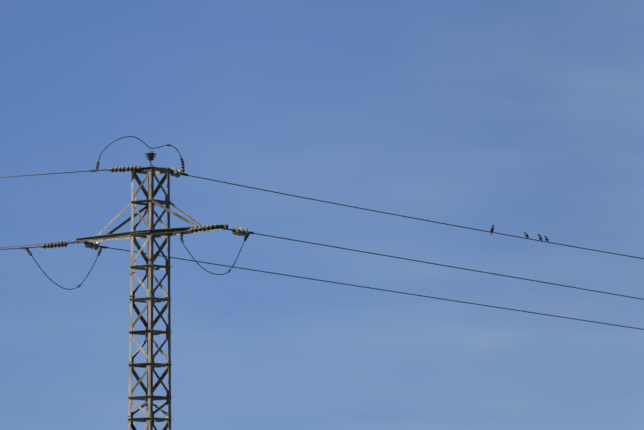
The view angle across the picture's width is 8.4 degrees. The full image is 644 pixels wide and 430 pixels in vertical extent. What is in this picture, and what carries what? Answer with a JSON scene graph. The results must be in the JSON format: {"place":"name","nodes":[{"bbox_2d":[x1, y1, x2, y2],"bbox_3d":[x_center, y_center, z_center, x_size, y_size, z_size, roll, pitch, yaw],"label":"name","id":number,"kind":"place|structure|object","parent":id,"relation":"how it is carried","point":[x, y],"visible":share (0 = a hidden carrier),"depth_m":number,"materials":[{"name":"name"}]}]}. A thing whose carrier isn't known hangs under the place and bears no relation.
{"place":"outdoors","nodes":[
{"label":"outdoors","id":0,"kind":"place"},
{"bbox_2d":[0,0,643,429],"label":"sky","id":1,"kind":"structure","parent":0,"point":[517,117],"materials":[{"name":"blue"}]},
{"bbox_3d":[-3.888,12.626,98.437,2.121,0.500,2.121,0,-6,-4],"label":"tower footing","id":2,"kind":"object","parent":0,"visible":0},
{"bbox_2d":[75,165,227,429],"bbox_3d":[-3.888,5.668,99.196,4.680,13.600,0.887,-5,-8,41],"label":"lattice tower","id":3,"kind":"structure","parent":2,"relation":"on","point":[150,300],"depth_m":99.50,"materials":[{"name":"metal"}]},
{"bbox_2d":[41,165,217,248],"bbox_3d":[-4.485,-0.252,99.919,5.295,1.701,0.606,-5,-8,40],"label":"strain insulators","id":4,"kind":"object","parent":3,"relation":"attached to","point":[131,168],"visible":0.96,"depth_m":99.75,"materials":[{"name":"brown ceramic"}]},
{"bbox_2d":[19,144,253,287],"bbox_3d":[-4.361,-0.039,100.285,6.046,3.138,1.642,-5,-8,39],"label":"line hardware","id":5,"kind":"object","parent":3,"relation":"attached to","point":[176,232],"visible":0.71,"depth_m":100.09,"materials":[{"name":"grey metal"}]},
{"bbox_2d":[31,136,244,289],"bbox_3d":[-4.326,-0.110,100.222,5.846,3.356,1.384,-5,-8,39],"label":"jumper cables","id":6,"kind":"object","parent":5,"relation":"attached to","point":[182,242],"visible":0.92,"depth_m":100.23,"materials":[{"name":"black metal"}]},
{"bbox_2d":[145,151,155,160],"bbox_3d":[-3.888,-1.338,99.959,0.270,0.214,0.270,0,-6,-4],"label":"pin insulator","id":7,"kind":"object","parent":5,"relation":"attached to","point":[150,156],"visible":1,"depth_m":99.90,"materials":[{"name":"ceramic"}]},
{"bbox_2d":[0,171,643,329],"bbox_3d":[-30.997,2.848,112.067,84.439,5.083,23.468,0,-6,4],"label":"conductors","id":8,"kind":"object","parent":5,"relation":"attached to","point":[358,251],"visible":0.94,"depth_m":105.34,"materials":[{"name":"grey metal"}]},
{"bbox_2d":[85,167,247,249],"bbox_3d":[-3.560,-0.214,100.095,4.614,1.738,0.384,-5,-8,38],"label":"glass disc insulators","id":9,"kind":"object","parent":3,"relation":"attached to","point":[236,232],"visible":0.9,"depth_m":100.01,"materials":[{"name":"grey"}]}
]}

